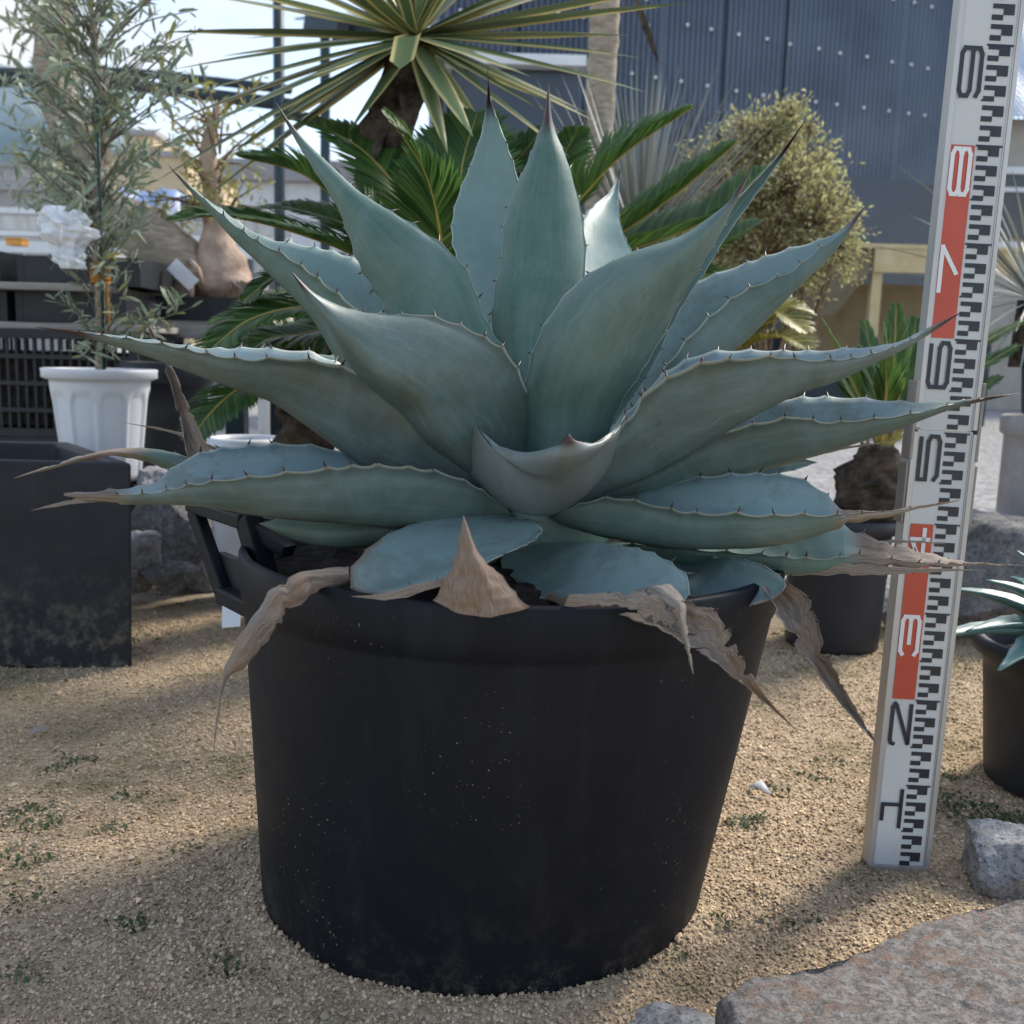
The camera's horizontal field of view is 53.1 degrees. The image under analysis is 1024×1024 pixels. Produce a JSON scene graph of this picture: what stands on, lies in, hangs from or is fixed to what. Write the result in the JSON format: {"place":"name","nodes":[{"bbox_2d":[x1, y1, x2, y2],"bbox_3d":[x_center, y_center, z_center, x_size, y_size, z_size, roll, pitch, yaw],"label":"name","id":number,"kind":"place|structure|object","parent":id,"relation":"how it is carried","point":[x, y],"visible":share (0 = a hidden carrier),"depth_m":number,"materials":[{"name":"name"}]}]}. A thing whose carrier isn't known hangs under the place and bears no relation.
{"place":"outdoors","nodes":[
{"label":"outdoors","id":0,"kind":"place"},
{"bbox_2d":[5,238,29,246],"bbox_3d":[-3.107,-1.694,6.431,0.110,0.044,0.110,2,9,0],"label":"indicator light","id":1,"kind":"object","parent":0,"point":[18,242],"visible":1,"depth_m":6.38,"materials":[{"name":"plastic"}]},
{"bbox_2d":[0,162,36,179],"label":"town house","id":2,"kind":"structure","parent":0,"point":[7,172],"depth_m":72.36,"materials":[{"name":"concrete"}]},
{"bbox_2d":[0,180,128,352],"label":"shed","id":3,"kind":"structure","parent":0,"point":[5,201],"depth_m":32.95,"materials":[{"name":"concrete"}]},
{"bbox_2d":[0,64,135,161],"bbox_3d":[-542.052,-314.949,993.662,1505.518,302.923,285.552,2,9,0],"label":"hill","id":4,"kind":"structure","parent":0,"point":[8,136],"depth_m":1006.68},
{"bbox_2d":[131,481,136,512],"bbox_3d":[-1.028,0.036,2.558,0.246,0.247,0.246,2,9,0],"label":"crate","id":5,"kind":"object","parent":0,"point":[132,485],"visible":0.01,"depth_m":2.45,"materials":[{"name":"black plastic"}]},
{"bbox_2d":[39,367,157,481],"bbox_3d":[-0.981,-0.209,2.450,0.262,0.265,0.262,2,9,0],"label":"white plant pot","id":6,"kind":"object","parent":5,"relation":"on","point":[93,409],"visible":0.81,"depth_m":2.36,"materials":[{"name":"plastic"}]},
{"bbox_2d":[95,96,105,369],"bbox_3d":[-0.948,-0.633,2.361,0.008,0.619,0.022,-6,11,-41],"label":"stake","id":7,"kind":"object","parent":6,"relation":"in","point":[99,217],"visible":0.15,"depth_m":2.35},
{"bbox_2d":[89,262,111,331],"bbox_3d":[-0.963,-0.490,2.403,0.049,0.187,0.048,2,9,0],"label":"twine tie","id":8,"kind":"object","parent":7,"relation":"attached to","point":[96,278],"visible":0.56,"depth_m":2.38,"materials":[{"name":"orange fabric"}]},
{"bbox_2d":[0,0,216,369],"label":"potted shrub","id":9,"kind":"object","parent":6,"relation":"in","point":[87,194],"visible":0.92,"depth_m":2.35,"materials":[{"name":"green plant"}]},
{"bbox_2d":[36,205,100,269],"bbox_3d":[-0.986,-0.608,2.268,0.143,0.134,0.083,2,9,0],"label":"crumpled bag","id":10,"kind":"object","parent":9,"relation":"hanging from","point":[69,236],"visible":0.99,"depth_m":2.25,"materials":[{"name":"white plastic"}]},
{"bbox_2d":[222,606,240,627],"bbox_3d":[-0.397,0.143,1.449,0.030,0.040,0.022,2,9,0],"label":"plant label","id":11,"kind":"object","parent":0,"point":[230,618],"visible":0.57,"depth_m":1.45,"materials":[{"name":"white plastic"}]},
{"bbox_2d":[294,12,386,249],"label":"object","id":12,"kind":"object","parent":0,"point":[311,22],"visible":0.19,"depth_m":8.32,"materials":[{"name":"metal"}]},
{"bbox_2d":[0,0,1022,160],"label":"sky","id":13,"kind":"structure","parent":0,"point":[211,14],"materials":[{"name":"white"}]},
{"bbox_2d":[0,383,1023,1023],"bbox_3d":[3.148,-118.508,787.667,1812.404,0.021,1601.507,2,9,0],"label":"ground","id":14,"kind":"structure","parent":0,"point":[818,473],"depth_m":1.22,"materials":[{"name":"beige gravel"}]},
{"bbox_2d":[0,436,57,441],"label":"crate","id":15,"kind":"object","parent":14,"relation":"on","point":[22,438],"depth_m":2.94,"materials":[{"name":"black plastic"}]},
{"bbox_2d":[0,328,183,436],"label":"crate","id":16,"kind":"object","parent":15,"relation":"on","point":[26,407],"visible":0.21,"depth_m":2.94,"materials":[{"name":"black plastic"}]},
{"bbox_2d":[0,321,179,334],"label":"plank","id":17,"kind":"object","parent":16,"relation":"on","point":[30,325],"visible":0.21,"depth_m":2.91,"materials":[{"name":"grey wood"}]},
{"bbox_2d":[0,291,21,321],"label":"nursery tray","id":18,"kind":"object","parent":17,"relation":"on","point":[7,307],"visible":0.44,"depth_m":2.96,"materials":[{"name":"black plastic"}]},
{"bbox_2d":[15,291,161,325],"bbox_3d":[-1.274,-0.613,3.108,0.320,0.085,0.300,2,9,0],"label":"nursery tray","id":19,"kind":"object","parent":17,"relation":"on","point":[32,307],"visible":0.54,"depth_m":2.96,"materials":[{"name":"black plastic"}]},
{"bbox_2d":[0,282,151,297],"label":"plank","id":20,"kind":"object","parent":19,"relation":"on","point":[34,287],"visible":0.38,"depth_m":2.89,"materials":[{"name":"grey wood"}]},
{"bbox_2d":[0,251,17,281],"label":"nursery tray","id":21,"kind":"object","parent":20,"relation":"on","point":[8,267],"depth_m":3.03,"materials":[{"name":"black plastic"}]},
{"bbox_2d":[16,255,174,292],"bbox_3d":[-1.262,-0.725,3.132,0.360,0.082,0.300,2,9,0],"label":"nursery tray","id":22,"kind":"object","parent":20,"relation":"on","point":[150,277],"visible":0.6,"depth_m":2.99,"materials":[{"name":"black plastic"}]},
{"bbox_2d":[167,258,198,289],"bbox_3d":[-1.022,-0.737,3.180,0.099,0.097,0.002,2,9,0],"label":"plant label","id":23,"kind":"object","parent":22,"relation":"attached to","point":[177,269],"visible":1,"depth_m":3.18,"materials":[{"name":"white plastic"}]},
{"bbox_2d":[0,441,131,666],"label":"square planter","id":24,"kind":"object","parent":14,"relation":"on","point":[65,588],"visible":0.99,"depth_m":1.81,"materials":[{"name":"plastic"}]},
{"bbox_2d":[32,147,237,346],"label":"apartment building","id":25,"kind":"structure","parent":14,"relation":"on","point":[170,181],"depth_m":57.90,"materials":[{"name":"concrete"}]},
{"bbox_2d":[131,530,161,593],"bbox_3d":[-0.825,0.111,2.261,0.098,0.143,0.110,-2,9,-22],"label":"rock","id":26,"kind":"object","parent":14,"relation":"on","point":[146,548],"visible":0.56,"depth_m":2.22,"materials":[{"name":"stone"}]},
{"bbox_2d":[0,202,292,433],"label":"aluminium fence","id":27,"kind":"object","parent":14,"relation":"on","point":[22,226],"visible":0.2,"depth_m":6.81,"materials":[{"name":"white paint"}]},
{"bbox_2d":[0,1,297,292],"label":"steel pergola","id":28,"kind":"object","parent":14,"relation":"on","point":[271,104],"visible":0.26,"depth_m":6.00,"materials":[{"name":"black metal"}]},
{"bbox_2d":[119,129,194,154],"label":"tower block","id":29,"kind":"structure","parent":14,"relation":"on","point":[141,135],"depth_m":60.49,"materials":[{"name":"concrete"}]},
{"bbox_2d":[109,187,215,384],"bbox_3d":[-4.293,-2.646,12.561,1.009,2.390,1.837,2,9,0],"label":"covered frame","id":30,"kind":"object","parent":14,"relation":"on","point":[176,193],"visible":0.13,"depth_m":11.72,"materials":[{"name":"white paint"}]},
{"bbox_2d":[118,361,213,468],"bbox_3d":[-0.960,-0.151,2.863,0.252,0.530,0.252,2,9,0],"label":"grey plant pot","id":31,"kind":"object","parent":14,"relation":"on","point":[163,412],"visible":0.29,"depth_m":2.75,"materials":[{"name":"black plastic"}]},
{"bbox_2d":[138,559,201,594],"bbox_3d":[-0.757,0.142,2.254,0.142,0.071,0.085,-2,9,-24],"label":"rock","id":32,"kind":"object","parent":14,"relation":"on","point":[166,576],"visible":0.94,"depth_m":2.22,"materials":[{"name":"stone"}]},
{"bbox_2d":[131,505,211,565],"bbox_3d":[-0.795,0.058,2.400,0.200,0.233,0.126,6,10,29],"label":"rock","id":33,"kind":"object","parent":14,"relation":"on","point":[170,524],"visible":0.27,"depth_m":2.33,"materials":[{"name":"stone"}]},
{"bbox_2d":[137,466,166,485],"bbox_3d":[-0.818,-0.046,2.446,0.148,0.122,0.168,-2,9,-24],"label":"rock","id":34,"kind":"object","parent":33,"relation":"on","point":[147,475],"visible":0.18,"depth_m":2.39,"materials":[{"name":"stone"}]},
{"bbox_2d":[75,320,281,435],"bbox_3d":[-0.884,-0.323,3.596,1.042,0.655,0.700,2,9,0],"label":"plant bench","id":35,"kind":"object","parent":14,"relation":"on","point":[191,330],"visible":0.06,"depth_m":3.26,"materials":[{"name":"metal"}]},
{"bbox_2d":[155,296,242,320],"bbox_3d":[-1.003,-0.667,3.402,0.260,0.076,0.300,2,9,0],"label":"nursery tray","id":36,"kind":"object","parent":35,"relation":"on","point":[206,308],"visible":0.39,"depth_m":3.25,"materials":[{"name":"black plastic"}]},
{"bbox_2d":[0,0,204,298],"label":"bottle tree","id":37,"kind":"object","parent":36,"relation":"in","point":[167,243],"visible":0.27,"depth_m":3.30,"materials":[{"name":"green plant"}]},
{"bbox_2d":[187,519,213,592],"bbox_3d":[-0.732,0.106,2.448,0.141,0.224,0.154,2,9,0],"label":"rock","id":38,"kind":"object","parent":14,"relation":"on","point":[200,583],"visible":0.08,"depth_m":2.41,"materials":[{"name":"stone"}]},
{"bbox_2d":[206,434,274,599],"bbox_3d":[-0.603,0.017,2.331,0.172,0.375,0.172,2,9,0],"label":"saucer pot","id":39,"kind":"object","parent":14,"relation":"on","point":[226,538],"visible":0.12,"depth_m":2.27,"materials":[{"name":"white plastic"}]},
{"bbox_2d":[178,286,334,449],"bbox_3d":[-0.433,-0.106,2.094,0.438,0.719,0.382,2,9,0],"label":"sago palm","id":40,"kind":"object","parent":14,"relation":"on","point":[217,413],"visible":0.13,"depth_m":1.99,"materials":[{"name":"green plant"}]},
{"bbox_2d":[221,158,356,355],"bbox_3d":[-2.582,-3.945,18.124,3.583,3.381,5.400,2,9,0],"label":"white greenhouse","id":41,"kind":"object","parent":14,"relation":"on","point":[299,185],"visible":0.02,"depth_m":15.46,"materials":[{"name":"paint"}]},
{"bbox_2d":[247,259,254,278],"bbox_3d":[-4.004,-3.690,15.612,0.141,0.693,0.115,2,9,0],"label":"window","id":42,"kind":"structure","parent":41,"relation":"in","point":[250,261],"depth_m":15.55,"materials":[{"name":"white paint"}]},
{"bbox_2d":[269,281,274,291],"bbox_3d":[-3.650,-3.680,15.612,0.141,0.693,0.115,2,9,0],"label":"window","id":43,"kind":"structure","parent":41,"relation":"in","point":[271,286],"depth_m":15.59,"materials":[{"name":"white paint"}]},
{"bbox_2d":[337,249,346,255],"bbox_3d":[-2.590,-3.653,15.612,0.141,0.693,0.115,2,9,0],"label":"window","id":44,"kind":"structure","parent":41,"relation":"in","point":[339,251],"depth_m":15.53,"materials":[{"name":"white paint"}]},
{"bbox_2d":[158,0,688,255],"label":"variegated yucca","id":45,"kind":"object","parent":14,"relation":"on","point":[415,75],"visible":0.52,"depth_m":2.06,"materials":[{"name":"green plant"}]},
{"bbox_2d":[166,103,791,348],"bbox_3d":[-0.039,-0.252,1.938,1.066,1.074,0.644,2,9,0],"label":"sago palm","id":46,"kind":"object","parent":14,"relation":"on","point":[424,179],"visible":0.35,"depth_m":1.79,"materials":[{"name":"green plant"}]},
{"bbox_2d":[185,506,784,996],"bbox_3d":[-0.006,0.205,1.119,0.564,0.417,0.576,-3,10,-29],"label":"plant pot","id":47,"kind":"object","parent":14,"relation":"on","point":[527,800],"visible":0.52,"depth_m":0.89,"materials":[{"name":"plastic"}]},
{"bbox_2d":[15,69,1023,755],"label":"agave plant","id":48,"kind":"object","parent":47,"relation":"in","point":[543,385],"visible":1,"depth_m":0.96,"materials":[{"name":"green plant"}]},
{"bbox_2d":[0,611,1023,1023],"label":"sand grains","id":49,"kind":"object","parent":14,"relation":"on","point":[276,1001],"visible":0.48,"depth_m":1.12},
{"bbox_2d":[26,725,51,735],"bbox_3d":[-0.692,0.319,1.500,0.006,0.011,0.038,10,12,44],"label":"dead leaf","id":50,"kind":"object","parent":49,"relation":"on","point":[38,729],"visible":1,"depth_m":1.50,"materials":[{"name":"plant"}]},
{"bbox_2d":[0,588,1023,989],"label":"weeds","id":51,"kind":"object","parent":14,"relation":"on","point":[230,956],"visible":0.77,"depth_m":1.26,"materials":[{"name":"green plant"}]},
{"bbox_2d":[444,52,586,135],"bbox_3d":[-0.009,-2.402,9.321,1.192,3.098,1.050,2,9,0],"label":"lean to","id":52,"kind":"object","parent":14,"relation":"on","point":[476,97],"visible":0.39,"depth_m":8.76,"materials":[{"name":"white paint"}]},
{"bbox_2d":[585,0,659,213],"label":"pale trunk tree","id":53,"kind":"object","parent":14,"relation":"on","point":[599,65],"visible":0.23,"depth_m":3.38,"materials":[{"name":"beige plant"}]},
{"bbox_2d":[534,48,774,220],"bbox_3d":[0.367,-0.600,2.906,0.711,1.474,0.670,2,9,0],"label":"spiky rosette","id":54,"kind":"object","parent":14,"relation":"on","point":[642,173],"visible":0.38,"depth_m":2.82,"materials":[{"name":"green plant"}]},
{"bbox_2d":[630,1002,714,1023],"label":"rock","id":55,"kind":"object","parent":14,"relation":"on","point":[658,1013],"visible":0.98,"depth_m":0.88,"materials":[{"name":"stone"}]},
{"bbox_2d":[748,779,770,794],"bbox_3d":[0.329,0.364,1.361,0.032,0.015,0.012,6,10,26],"label":"dead leaf","id":56,"kind":"object","parent":14,"relation":"on","point":[760,784],"visible":1,"depth_m":1.36,"materials":[{"name":"white plant"}]},
{"bbox_2d":[664,87,881,399],"bbox_3d":[0.765,-0.631,3.339,0.794,1.431,0.597,5,9,24],"label":"yellow shrub","id":57,"kind":"object","parent":14,"relation":"on","point":[782,193],"visible":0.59,"depth_m":3.21,"materials":[{"name":"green plant"}]},
{"bbox_2d":[735,296,820,350],"bbox_3d":[0.510,-0.163,2.457,0.420,0.772,0.345,2,9,0],"label":"sago palm","id":58,"kind":"object","parent":14,"relation":"on","point":[796,341],"visible":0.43,"depth_m":2.32,"materials":[{"name":"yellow plant"}]},
{"bbox_2d":[785,521,895,654],"bbox_3d":[0.663,0.139,2.098,0.232,0.270,0.232,2,9,0],"label":"black nursery pot","id":59,"kind":"object","parent":14,"relation":"on","point":[846,609],"visible":0.35,"depth_m":2.02,"materials":[{"name":"plastic"}]},
{"bbox_2d":[820,302,1023,536],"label":"potted cycad","id":60,"kind":"object","parent":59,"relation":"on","point":[865,477],"visible":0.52,"depth_m":2.02,"materials":[{"name":"green plant"}]},
{"bbox_2d":[715,900,1023,1023],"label":"stone slab","id":61,"kind":"structure","parent":14,"relation":"on","point":[966,968],"depth_m":0.88,"materials":[{"name":"stone"}]},
{"bbox_2d":[746,243,1019,426],"bbox_3d":[3.474,-1.616,9.653,2.600,1.624,1.620,2,9,0],"label":"timber table","id":62,"kind":"object","parent":14,"relation":"on","point":[853,305],"visible":0.33,"depth_m":9.47,"materials":[{"name":"wood"}]},
{"bbox_2d":[882,611,886,626],"bbox_3d":[0.907,0.250,2.240,0.167,0.081,0.142,-5,10,-35],"label":"rock","id":63,"kind":"object","parent":14,"relation":"on","point":[884,615],"visible":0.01,"depth_m":2.23,"materials":[{"name":"stone"}]},
{"bbox_2d":[861,0,1023,870],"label":"measuring staff","id":64,"kind":"object","parent":14,"relation":"on","point":[937,464],"visible":0.98,"depth_m":1.11,"materials":[{"name":"metal"}]},
{"bbox_2d":[956,512,1023,639],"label":"rock","id":65,"kind":"object","parent":14,"relation":"on","point":[995,538],"visible":0.3,"depth_m":2.14,"materials":[{"name":"stone"}]},
{"bbox_2d":[961,818,1023,899],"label":"rock","id":66,"kind":"object","parent":14,"relation":"on","point":[992,860],"visible":0.8,"depth_m":1.13,"materials":[{"name":"stone"}]},
{"bbox_2d":[972,634,1023,796],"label":"black nursery pot","id":67,"kind":"object","parent":14,"relation":"on","point":[1003,728],"visible":0.77,"depth_m":1.39,"materials":[{"name":"plastic"}]},
{"bbox_2d":[956,550,1023,670],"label":"agave","id":68,"kind":"object","parent":67,"relation":"in","point":[1012,624],"visible":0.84,"depth_m":1.33,"materials":[{"name":"green plant"}]},
{"bbox_2d":[428,0,952,329],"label":"corrugated building","id":69,"kind":"structure","parent":0,"point":[870,74],"depth_m":11.02,"materials":[{"name":"metal"}]},
{"bbox_2d":[972,509,1020,516],"bbox_3d":[1.202,0.124,2.608,0.298,0.247,0.343,7,10,31],"label":"rock","id":70,"kind":"object","parent":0,"point":[975,511],"visible":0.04,"depth_m":2.62,"materials":[{"name":"stone"}]},
{"bbox_2d":[986,23,1023,409],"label":"pale house","id":71,"kind":"structure","parent":0,"point":[1010,383],"depth_m":14.66,"materials":[{"name":"white paint"}]},
{"bbox_2d":[999,174,1023,237],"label":"window","id":72,"kind":"structure","parent":71,"relation":"in","point":[1010,200],"depth_m":14.41,"materials":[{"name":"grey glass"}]},
{"bbox_2d":[996,413,1023,516],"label":"concrete pot","id":73,"kind":"object","parent":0,"point":[1010,496],"visible":0.63,"depth_m":2.73,"materials":[{"name":"concrete"}]},
{"bbox_2d":[1021,367,1023,413],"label":"tall dark pot","id":74,"kind":"object","parent":73,"relation":"on","point":[1022,389],"visible":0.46,"depth_m":2.75,"materials":[{"name":"black plastic"}]},
{"bbox_2d":[856,152,1023,379],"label":"arching rosette","id":75,"kind":"object","parent":74,"relation":"in","point":[1016,358],"visible":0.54,"depth_m":2.68,"materials":[{"name":"green plant"}]},
{"bbox_3d":[-0.683,-0.666,3.401,0.320,0.091,0.300,2,9,0],"label":"nursery tray","id":76,"kind":"object","parent":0,"visible":0},
{"bbox_2d":[132,65,277,297],"bbox_3d":[-0.965,-1.049,3.394,0.581,0.794,0.466,2,9,0],"label":"bottle tree","id":77,"kind":"object","parent":76,"relation":"in","point":[223,264],"visible":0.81,"depth_m":3.34,"materials":[{"name":"brown plant"}]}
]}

